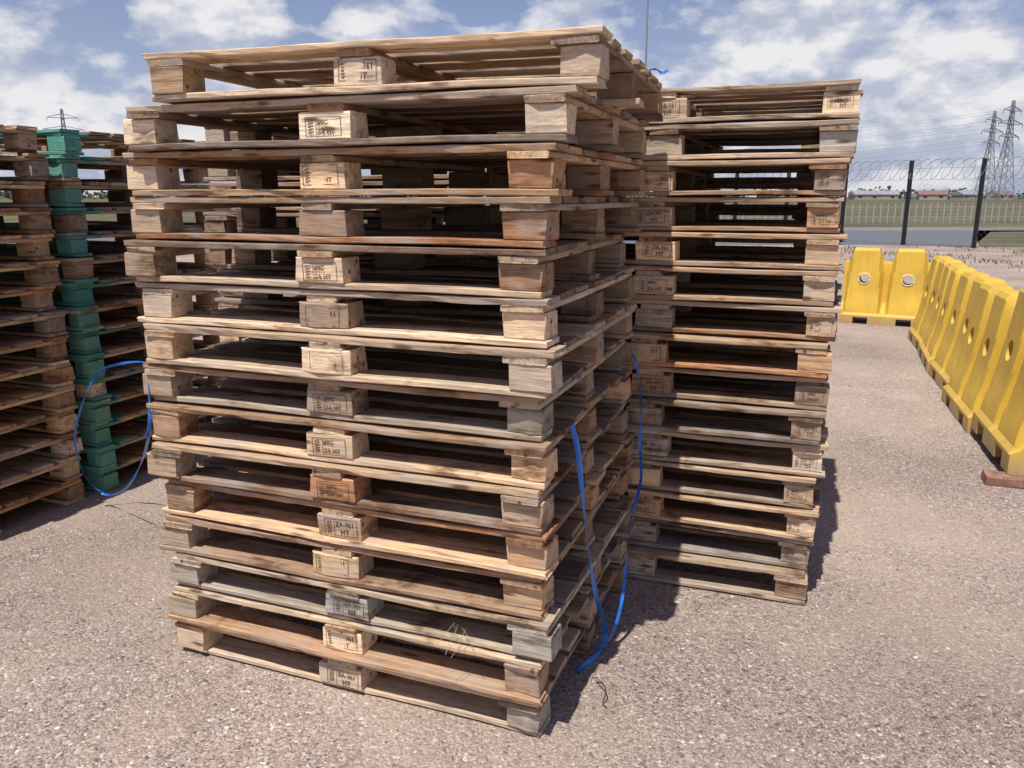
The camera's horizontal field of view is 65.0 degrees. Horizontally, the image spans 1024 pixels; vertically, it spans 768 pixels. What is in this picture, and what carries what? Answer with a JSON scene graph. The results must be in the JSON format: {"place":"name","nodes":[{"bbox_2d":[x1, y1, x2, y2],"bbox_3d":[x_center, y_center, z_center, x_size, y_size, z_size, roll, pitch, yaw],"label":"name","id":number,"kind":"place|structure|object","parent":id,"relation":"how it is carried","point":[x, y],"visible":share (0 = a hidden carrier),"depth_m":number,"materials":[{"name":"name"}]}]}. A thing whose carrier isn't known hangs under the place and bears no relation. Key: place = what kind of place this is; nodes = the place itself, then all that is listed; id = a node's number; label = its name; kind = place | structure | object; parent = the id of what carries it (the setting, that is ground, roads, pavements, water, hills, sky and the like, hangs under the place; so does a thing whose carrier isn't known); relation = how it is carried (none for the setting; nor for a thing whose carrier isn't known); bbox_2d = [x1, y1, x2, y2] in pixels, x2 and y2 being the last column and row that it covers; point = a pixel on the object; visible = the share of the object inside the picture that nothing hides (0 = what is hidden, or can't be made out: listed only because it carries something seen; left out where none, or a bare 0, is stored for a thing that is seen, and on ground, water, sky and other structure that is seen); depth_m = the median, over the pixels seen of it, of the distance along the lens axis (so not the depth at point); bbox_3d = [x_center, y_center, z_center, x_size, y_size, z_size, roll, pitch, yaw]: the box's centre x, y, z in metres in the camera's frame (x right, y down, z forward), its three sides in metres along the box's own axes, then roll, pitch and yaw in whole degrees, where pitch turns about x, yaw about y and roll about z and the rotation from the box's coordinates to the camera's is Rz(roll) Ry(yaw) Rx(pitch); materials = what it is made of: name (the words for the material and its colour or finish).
{"place":"outdoors","nodes":[
{"label":"outdoors","id":0,"kind":"place"},
{"bbox_2d":[220,336,246,341],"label":"wooden pallet","id":1,"kind":"object","parent":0,"point":[224,338],"depth_m":3.64,"materials":[{"name":"brown wood"}]},
{"bbox_2d":[215,296,249,309],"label":"wooden pallet","id":2,"kind":"object","parent":1,"relation":"on","point":[228,302],"visible":0.01,"depth_m":3.59,"materials":[{"name":"brown wood"}]},
{"bbox_2d":[218,261,295,296],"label":"wooden pallet","id":3,"kind":"object","parent":2,"relation":"on","point":[229,293],"visible":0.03,"depth_m":3.61,"materials":[{"name":"brown wood"}]},
{"bbox_2d":[205,248,486,268],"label":"wooden pallet","id":4,"kind":"object","parent":3,"relation":"on","point":[216,258],"visible":0.02,"depth_m":3.57,"materials":[{"name":"brown wood"}]},
{"bbox_2d":[203,210,492,231],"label":"wooden pallet","id":5,"kind":"object","parent":4,"relation":"on","point":[226,221],"visible":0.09,"depth_m":3.52,"materials":[{"name":"brown wood"}]},
{"bbox_2d":[208,180,550,210],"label":"wooden pallet","id":6,"kind":"object","parent":5,"relation":"on","point":[296,185],"visible":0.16,"depth_m":3.45,"materials":[{"name":"brown wood"}]},
{"bbox_2d":[203,168,448,182],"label":"wooden pallet","id":7,"kind":"object","parent":6,"relation":"on","point":[230,175],"visible":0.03,"depth_m":3.48,"materials":[{"name":"brown wood"}]},
{"bbox_2d":[204,127,496,150],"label":"wooden pallet","id":8,"kind":"object","parent":7,"relation":"on","point":[215,135],"visible":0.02,"depth_m":3.47,"materials":[{"name":"brown wood"}]},
{"bbox_2d":[0,243,1023,767],"bbox_3d":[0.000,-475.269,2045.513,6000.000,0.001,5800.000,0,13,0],"label":"ground","id":9,"kind":"structure","parent":0,"point":[816,657],"depth_m":2.62,"materials":[{"name":"gravel"}]},
{"bbox_2d":[0,476,84,533],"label":"wooden pallet","id":10,"kind":"object","parent":9,"relation":"on","point":[18,494],"visible":0.76,"depth_m":3.83,"materials":[{"name":"brown wood"}]},
{"bbox_2d":[0,453,81,508],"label":"wooden pallet","id":11,"kind":"object","parent":10,"relation":"on","point":[16,469],"visible":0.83,"depth_m":3.79,"materials":[{"name":"brown wood"}]},
{"bbox_2d":[0,429,82,460],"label":"wooden pallet","id":12,"kind":"object","parent":11,"relation":"on","point":[61,446],"visible":0.9,"depth_m":3.81,"materials":[{"name":"brown wood"}]},
{"bbox_2d":[0,406,78,434],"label":"wooden pallet","id":13,"kind":"object","parent":12,"relation":"on","point":[12,418],"visible":0.8,"depth_m":3.79,"materials":[{"name":"brown wood"}]},
{"bbox_2d":[0,381,77,412],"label":"wooden pallet","id":14,"kind":"object","parent":13,"relation":"on","point":[60,399],"visible":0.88,"depth_m":3.75,"materials":[{"name":"brown wood"}]},
{"bbox_2d":[0,358,74,387],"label":"wooden pallet","id":15,"kind":"object","parent":14,"relation":"on","point":[58,373],"visible":0.89,"depth_m":3.74,"materials":[{"name":"brown wood"}]},
{"bbox_2d":[0,334,68,361],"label":"wooden pallet","id":16,"kind":"object","parent":15,"relation":"on","point":[51,349],"visible":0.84,"depth_m":3.73,"materials":[{"name":"brown wood"}]},
{"bbox_2d":[0,309,68,337],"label":"wooden pallet","id":17,"kind":"object","parent":16,"relation":"on","point":[49,323],"visible":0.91,"depth_m":3.71,"materials":[{"name":"brown wood"}]},
{"bbox_2d":[0,284,55,311],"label":"wooden pallet","id":18,"kind":"object","parent":17,"relation":"on","point":[37,298],"visible":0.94,"depth_m":3.68,"materials":[{"name":"brown wood"}]},
{"bbox_2d":[0,259,61,286],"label":"wooden pallet","id":19,"kind":"object","parent":18,"relation":"on","point":[43,273],"visible":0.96,"depth_m":3.65,"materials":[{"name":"brown wood"}]},
{"bbox_2d":[0,233,54,260],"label":"wooden pallet","id":20,"kind":"object","parent":19,"relation":"on","point":[32,247],"visible":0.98,"depth_m":3.61,"materials":[{"name":"brown wood"}]},
{"bbox_2d":[0,208,55,233],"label":"wooden pallet","id":21,"kind":"object","parent":20,"relation":"on","point":[34,220],"visible":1,"depth_m":3.59,"materials":[{"name":"brown wood"}]},
{"bbox_2d":[0,181,48,207],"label":"wooden pallet","id":22,"kind":"object","parent":21,"relation":"on","point":[27,194],"visible":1,"depth_m":3.59,"materials":[{"name":"brown wood"}]},
{"bbox_2d":[0,151,49,180],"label":"wooden pallet","id":23,"kind":"object","parent":22,"relation":"on","point":[30,166],"visible":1,"depth_m":3.54,"materials":[{"name":"brown wood"}]},
{"bbox_2d":[0,124,37,153],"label":"wooden pallet","id":24,"kind":"object","parent":23,"relation":"on","point":[19,139],"visible":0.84,"depth_m":3.51,"materials":[{"name":"brown wood"}]},
{"bbox_2d":[78,422,202,491],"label":"wooden pallet","id":25,"kind":"object","parent":9,"relation":"on","point":[107,479],"visible":0.1,"depth_m":4.14,"materials":[{"name":"green wood"}]},
{"bbox_2d":[6,402,217,470],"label":"wooden pallet","id":26,"kind":"object","parent":25,"relation":"on","point":[101,458],"visible":0.07,"depth_m":4.13,"materials":[{"name":"green wood"}]},
{"bbox_2d":[4,381,218,446],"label":"wooden pallet","id":27,"kind":"object","parent":26,"relation":"on","point":[95,436],"visible":0.15,"depth_m":4.14,"materials":[{"name":"green wood"}]},
{"bbox_2d":[19,371,226,425],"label":"wooden pallet","id":28,"kind":"object","parent":27,"relation":"on","point":[94,413],"visible":0.14,"depth_m":4.14,"materials":[{"name":"green wood"}]},
{"bbox_2d":[0,345,206,400],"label":"wooden pallet","id":29,"kind":"object","parent":28,"relation":"on","point":[97,391],"visible":0.11,"depth_m":4.07,"materials":[{"name":"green wood"}]},
{"bbox_2d":[5,327,219,378],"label":"wooden pallet","id":30,"kind":"object","parent":29,"relation":"on","point":[89,366],"visible":0.13,"depth_m":4.14,"materials":[{"name":"green wood"}]},
{"bbox_2d":[3,305,217,353],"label":"wooden pallet","id":31,"kind":"object","parent":30,"relation":"on","point":[84,342],"visible":0.25,"depth_m":4.09,"materials":[{"name":"green wood"}]},
{"bbox_2d":[0,284,220,331],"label":"wooden pallet","id":32,"kind":"object","parent":31,"relation":"on","point":[84,318],"visible":0.24,"depth_m":4.11,"materials":[{"name":"green wood"}]},
{"bbox_2d":[0,263,217,306],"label":"wooden pallet","id":33,"kind":"object","parent":32,"relation":"on","point":[77,294],"visible":0.27,"depth_m":4.05,"materials":[{"name":"green wood"}]},
{"bbox_2d":[0,244,212,282],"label":"wooden pallet","id":34,"kind":"object","parent":33,"relation":"on","point":[78,269],"visible":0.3,"depth_m":3.98,"materials":[{"name":"green wood"}]},
{"bbox_2d":[0,226,204,256],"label":"wooden pallet","id":35,"kind":"object","parent":34,"relation":"on","point":[73,244],"visible":0.34,"depth_m":3.95,"materials":[{"name":"green wood"}]},
{"bbox_2d":[0,205,219,232],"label":"wooden pallet","id":36,"kind":"object","parent":35,"relation":"on","point":[72,219],"visible":0.56,"depth_m":3.98,"materials":[{"name":"brown wood"}]},
{"bbox_2d":[0,181,210,206],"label":"wooden pallet","id":37,"kind":"object","parent":36,"relation":"on","point":[63,193],"visible":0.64,"depth_m":3.91,"materials":[{"name":"green wood"}]},
{"bbox_2d":[0,155,209,183],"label":"wooden pallet","id":38,"kind":"object","parent":37,"relation":"on","point":[64,167],"visible":0.44,"depth_m":4.00,"materials":[{"name":"green wood"}]},
{"bbox_2d":[0,129,209,157],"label":"wooden pallet","id":39,"kind":"object","parent":38,"relation":"on","point":[62,142],"visible":0.37,"depth_m":3.81,"materials":[{"name":"green wood"}]},
{"bbox_2d":[175,558,626,736],"bbox_3d":[-0.332,0.761,2.851,1.285,0.121,1.010,5,14,21],"label":"wooden pallet","id":40,"kind":"object","parent":9,"relation":"on","point":[534,720],"visible":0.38,"depth_m":2.42,"materials":[{"name":"brown wood"}]},
{"bbox_2d":[168,531,632,706],"bbox_3d":[-0.327,0.648,2.804,1.292,0.119,1.017,5,14,21],"label":"wooden pallet","id":41,"kind":"object","parent":40,"relation":"on","point":[522,679],"visible":0.29,"depth_m":2.37,"materials":[{"name":"brown wood"}]},
{"bbox_2d":[170,496,634,662],"bbox_3d":[-0.310,0.531,2.775,1.280,0.121,1.014,5,14,21],"label":"wooden pallet","id":42,"kind":"object","parent":41,"relation":"on","point":[538,640],"visible":0.38,"depth_m":2.36,"materials":[{"name":"brown wood"}]},
{"bbox_2d":[159,468,627,620],"bbox_3d":[-0.338,0.410,2.766,1.283,0.122,1.021,5,14,20],"label":"wooden pallet","id":43,"kind":"object","parent":42,"relation":"on","point":[523,596],"visible":0.38,"depth_m":2.34,"materials":[{"name":"brown wood"}]},
{"bbox_2d":[162,432,634,580],"bbox_3d":[-0.318,0.292,2.735,1.284,0.120,1.021,5,14,21],"label":"wooden pallet","id":44,"kind":"object","parent":43,"relation":"on","point":[530,555],"visible":0.4,"depth_m":2.32,"materials":[{"name":"brown wood"}]},
{"bbox_2d":[147,384,628,535],"bbox_3d":[-0.343,0.178,2.692,1.285,0.121,1.013,5,14,20],"label":"wooden pallet","id":45,"kind":"object","parent":44,"relation":"on","point":[527,510],"visible":0.41,"depth_m":2.30,"materials":[{"name":"brown wood"}]},
{"bbox_2d":[146,369,631,489],"bbox_3d":[-0.334,0.057,2.676,1.281,0.120,1.014,5,14,19],"label":"wooden pallet","id":46,"kind":"object","parent":45,"relation":"on","point":[534,464],"visible":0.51,"depth_m":2.30,"materials":[{"name":"brown wood"}]},
{"bbox_2d":[142,337,625,441],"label":"wooden pallet","id":47,"kind":"object","parent":46,"relation":"on","point":[530,419],"visible":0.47,"depth_m":2.31,"materials":[{"name":"brown wood"}]},
{"bbox_2d":[74,361,150,495],"bbox_3d":[-1.529,0.240,3.178,0.138,0.850,1.439,-11,17,-38],"label":"packing strap","id":48,"kind":"object","parent":47,"relation":"attached to","point":[147,440],"visible":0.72,"depth_m":3.46,"materials":[{"name":"blue plastic"}]},
{"bbox_2d":[143,295,636,398],"bbox_3d":[-0.322,-0.173,2.605,1.284,0.122,1.014,5,14,20],"label":"wooden pallet","id":49,"kind":"object","parent":47,"relation":"on","point":[535,372],"visible":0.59,"depth_m":2.20,"materials":[{"name":"brown wood"}]},
{"bbox_2d":[135,260,633,348],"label":"wooden pallet","id":50,"kind":"object","parent":49,"relation":"on","point":[529,323],"visible":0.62,"depth_m":2.25,"materials":[{"name":"brown wood"}]},
{"bbox_2d":[123,233,625,298],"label":"wooden pallet","id":51,"kind":"object","parent":50,"relation":"on","point":[525,272],"visible":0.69,"depth_m":2.21,"materials":[{"name":"brown wood"}]},
{"bbox_2d":[130,197,640,247],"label":"wooden pallet","id":52,"kind":"object","parent":51,"relation":"on","point":[530,222],"visible":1,"depth_m":2.26,"materials":[{"name":"brown wood"}]},
{"bbox_2d":[122,142,645,196],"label":"wooden pallet","id":53,"kind":"object","parent":52,"relation":"on","point":[536,169],"visible":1,"depth_m":2.20,"materials":[{"name":"brown wood"}]},
{"bbox_2d":[123,85,648,158],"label":"wooden pallet","id":54,"kind":"object","parent":53,"relation":"on","point":[579,116],"visible":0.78,"depth_m":2.11,"materials":[{"name":"brown wood"}]},
{"bbox_2d":[142,25,662,121],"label":"wooden pallet","id":55,"kind":"object","parent":54,"relation":"on","point":[601,63],"visible":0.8,"depth_m":2.02,"materials":[{"name":"brown wood"}]},
{"bbox_2d":[570,424,607,669],"bbox_3d":[0.224,0.485,2.392,0.058,0.863,0.403,5,14,20],"label":"packing strap","id":56,"kind":"object","parent":46,"relation":"hanging from","point":[581,483],"visible":1,"depth_m":2.27,"materials":[{"name":"blue plastic"}]},
{"bbox_2d":[577,349,642,671],"bbox_3d":[0.373,0.371,2.682,0.085,0.945,0.673,6,14,23],"label":"packing strap","id":57,"kind":"object","parent":46,"relation":"attached to","point":[588,661],"visible":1,"depth_m":2.73,"materials":[{"name":"blue plastic"}]},
{"bbox_2d":[237,227,1023,229],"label":"kerb","id":58,"kind":"structure","parent":9,"relation":"on","point":[934,228],"depth_m":35.64,"materials":[{"name":"concrete"}]},
{"bbox_2d":[624,524,811,605],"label":"wooden pallet","id":59,"kind":"object","parent":9,"relation":"on","point":[790,585],"visible":0.28,"depth_m":3.06,"materials":[{"name":"brown wood"}]},
{"bbox_2d":[621,494,813,569],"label":"wooden pallet","id":60,"kind":"object","parent":59,"relation":"on","point":[791,554],"visible":0.26,"depth_m":3.08,"materials":[{"name":"brown wood"}]},
{"bbox_2d":[623,451,823,541],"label":"wooden pallet","id":61,"kind":"object","parent":60,"relation":"on","point":[800,525],"visible":0.36,"depth_m":3.03,"materials":[{"name":"brown wood"}]},
{"bbox_2d":[624,436,815,509],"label":"wooden pallet","id":62,"kind":"object","parent":61,"relation":"on","point":[798,491],"visible":0.23,"depth_m":3.02,"materials":[{"name":"brown wood"}]},
{"bbox_2d":[623,402,828,477],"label":"wooden pallet","id":63,"kind":"object","parent":62,"relation":"on","point":[806,460],"visible":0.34,"depth_m":3.00,"materials":[{"name":"brown wood"}]},
{"bbox_2d":[626,369,825,445],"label":"wooden pallet","id":64,"kind":"object","parent":63,"relation":"on","point":[805,426],"visible":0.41,"depth_m":2.95,"materials":[{"name":"brown wood"}]},
{"bbox_2d":[624,344,829,410],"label":"wooden pallet","id":65,"kind":"object","parent":64,"relation":"on","point":[811,393],"visible":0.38,"depth_m":2.95,"materials":[{"name":"brown wood"}]},
{"bbox_2d":[609,302,831,378],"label":"wooden pallet","id":66,"kind":"object","parent":65,"relation":"on","point":[646,348],"visible":0.44,"depth_m":2.90,"materials":[{"name":"brown wood"}]},
{"bbox_2d":[618,275,841,341],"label":"wooden pallet","id":67,"kind":"object","parent":66,"relation":"on","point":[660,315],"visible":0.41,"depth_m":2.92,"materials":[{"name":"brown wood"}]},
{"bbox_2d":[624,249,839,306],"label":"wooden pallet","id":68,"kind":"object","parent":67,"relation":"on","point":[663,282],"visible":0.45,"depth_m":2.87,"materials":[{"name":"brown wood"}]},
{"bbox_2d":[487,225,847,270],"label":"wooden pallet","id":69,"kind":"object","parent":68,"relation":"on","point":[821,251],"visible":0.55,"depth_m":2.86,"materials":[{"name":"brown wood"}]},
{"bbox_2d":[489,197,844,232],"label":"wooden pallet","id":70,"kind":"object","parent":69,"relation":"on","point":[669,213],"visible":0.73,"depth_m":2.84,"materials":[{"name":"brown wood"}]},
{"bbox_2d":[483,158,849,196],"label":"wooden pallet","id":71,"kind":"object","parent":70,"relation":"on","point":[688,178],"visible":0.7,"depth_m":2.78,"materials":[{"name":"brown wood"}]},
{"bbox_2d":[497,118,859,163],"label":"wooden pallet","id":72,"kind":"object","parent":71,"relation":"on","point":[699,142],"visible":0.47,"depth_m":2.77,"materials":[{"name":"brown wood"}]},
{"bbox_2d":[587,78,863,124],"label":"wooden pallet","id":73,"kind":"object","parent":72,"relation":"on","point":[819,100],"visible":0.6,"depth_m":2.73,"materials":[{"name":"brown wood"}]},
{"bbox_2d":[724,244,1023,276],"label":"weeds","id":74,"kind":"object","parent":9,"relation":"on","point":[951,255],"visible":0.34,"depth_m":20.45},
{"bbox_2d":[733,156,1023,247],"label":"security fence","id":75,"kind":"object","parent":9,"relation":"on","point":[908,196],"visible":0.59,"depth_m":24.16,"materials":[{"name":"metal"}]},
{"bbox_2d":[838,247,930,326],"bbox_3d":[4.369,-1.145,9.382,0.920,0.870,0.430,7,15,27],"label":"plastic barrier","id":76,"kind":"object","parent":9,"relation":"on","point":[885,295],"visible":0.94,"depth_m":9.30,"materials":[{"name":"plastic"}]},
{"bbox_2d":[908,256,961,350],"bbox_3d":[4.223,-0.794,7.879,0.430,0.870,0.920,5,14,19],"label":"plastic barrier","id":77,"kind":"object","parent":9,"relation":"on","point":[917,330],"visible":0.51,"depth_m":7.91,"materials":[{"name":"plastic"}]},
{"bbox_2d":[918,263,976,372],"bbox_3d":[3.875,-0.595,7.024,0.430,0.870,0.920,5,14,21],"label":"plastic barrier","id":78,"kind":"object","parent":9,"relation":"on","point":[929,345],"visible":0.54,"depth_m":6.91,"materials":[{"name":"plastic"}]},
{"bbox_2d":[928,271,1006,389],"bbox_3d":[3.557,-0.393,6.159,0.430,0.870,0.920,4,14,18],"label":"plastic barrier","id":79,"kind":"object","parent":9,"relation":"on","point":[942,365],"visible":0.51,"depth_m":6.23,"materials":[{"name":"plastic"}]},
{"bbox_2d":[941,283,1018,434],"bbox_3d":[3.206,-0.194,5.305,0.430,0.870,0.920,4,14,18],"label":"plastic barrier","id":80,"kind":"object","parent":9,"relation":"on","point":[965,388],"visible":0.66,"depth_m":5.23,"materials":[{"name":"plastic"}]},
{"bbox_2d":[977,230,1023,246],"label":"grass verge","id":81,"kind":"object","parent":9,"relation":"on","point":[1012,238],"depth_m":28.62,"materials":[{"name":"plant"}]},
{"bbox_2d":[981,470,1023,488],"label":"timber plank","id":82,"kind":"object","parent":9,"relation":"on","point":[997,478],"visible":0.93,"depth_m":4.12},
{"bbox_2d":[971,287,1023,475],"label":"plastic barrier","id":83,"kind":"object","parent":82,"relation":"on","point":[998,420],"visible":1,"depth_m":4.52,"materials":[{"name":"plastic"}]},
{"bbox_2d":[0,197,1023,226],"bbox_3d":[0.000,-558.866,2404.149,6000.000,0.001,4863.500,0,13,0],"label":"grass field","id":84,"kind":"structure","parent":0,"point":[188,216],"depth_m":67.33,"materials":[{"name":"plant"}]},
{"bbox_2d":[44,108,84,199],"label":"power pylon","id":85,"kind":"object","parent":84,"relation":"on","point":[61,114],"visible":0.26,"depth_m":342.98,"materials":[{"name":"metal"}]},
{"bbox_2d":[0,186,1023,199],"bbox_3d":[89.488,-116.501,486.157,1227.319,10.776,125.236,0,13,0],"label":"tree line","id":86,"kind":"object","parent":84,"relation":"on","point":[8,194],"visible":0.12,"depth_m":465.21,"materials":[{"name":"plant"}]},
{"bbox_2d":[720,203,1023,222],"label":"palisade fence","id":87,"kind":"object","parent":84,"relation":"on","point":[915,216],"visible":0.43,"depth_m":45.44,"materials":[{"name":"metal"}]},
{"bbox_2d":[972,111,1002,199],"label":"power pylon","id":88,"kind":"object","parent":84,"relation":"on","point":[993,128],"visible":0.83,"depth_m":364.87,"materials":[{"name":"metal"}]},
{"bbox_2d":[987,100,1022,200],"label":"power pylon","id":89,"kind":"object","parent":84,"relation":"on","point":[1013,105],"visible":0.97,"depth_m":316.83,"materials":[{"name":"metal"}]},
{"bbox_2d":[0,0,1023,196],"label":"sky","id":90,"kind":"structure","parent":0,"point":[915,60],"materials":[{"name":"blue"}]},
{"bbox_2d":[7,230,1023,246],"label":"road","id":91,"kind":"structure","parent":0,"point":[892,235],"depth_m":28.62,"materials":[{"name":"asphalt"}]},
{"bbox_2d":[623,236,806,252],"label":"wooden pallet","id":92,"kind":"object","parent":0,"point":[799,242],"visible":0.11,"depth_m":3.75,"materials":[{"name":"brown wood"}]},
{"bbox_2d":[557,209,806,219],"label":"wooden pallet","id":93,"kind":"object","parent":92,"relation":"on","point":[795,214],"visible":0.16,"depth_m":3.73,"materials":[{"name":"brown wood"}]},
{"bbox_2d":[573,183,825,209],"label":"wooden pallet","id":94,"kind":"object","parent":93,"relation":"on","point":[722,206],"visible":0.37,"depth_m":3.75,"materials":[{"name":"brown wood"}]},
{"bbox_2d":[704,159,810,183],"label":"wooden pallet","id":95,"kind":"object","parent":94,"relation":"on","point":[804,177],"visible":0.1,"depth_m":3.72,"materials":[{"name":"brown wood"}]},
{"bbox_2d":[714,144,819,153],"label":"wooden pallet","id":96,"kind":"object","parent":95,"relation":"on","point":[803,148],"visible":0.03,"depth_m":3.64,"materials":[{"name":"brown wood"}]},
{"bbox_2d":[847,190,880,199],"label":"house","id":97,"kind":"structure","parent":0,"point":[872,195],"depth_m":405.08,"materials":[{"name":"paint"}]},
{"bbox_2d":[879,191,899,199],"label":"house","id":98,"kind":"structure","parent":0,"point":[893,196],"depth_m":415.61,"materials":[{"name":"paint"}]},
{"bbox_2d":[916,190,948,199],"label":"house","id":99,"kind":"structure","parent":0,"point":[931,194],"depth_m":400.38,"materials":[{"name":"paint"}]},
{"bbox_2d":[950,190,977,199],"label":"house","id":100,"kind":"structure","parent":0,"point":[958,195],"depth_m":406.00,"materials":[{"name":"paint"}]},
{"bbox_2d":[985,191,1014,199],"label":"house","id":101,"kind":"structure","parent":0,"point":[1006,195],"depth_m":411.71,"materials":[{"name":"paint"}]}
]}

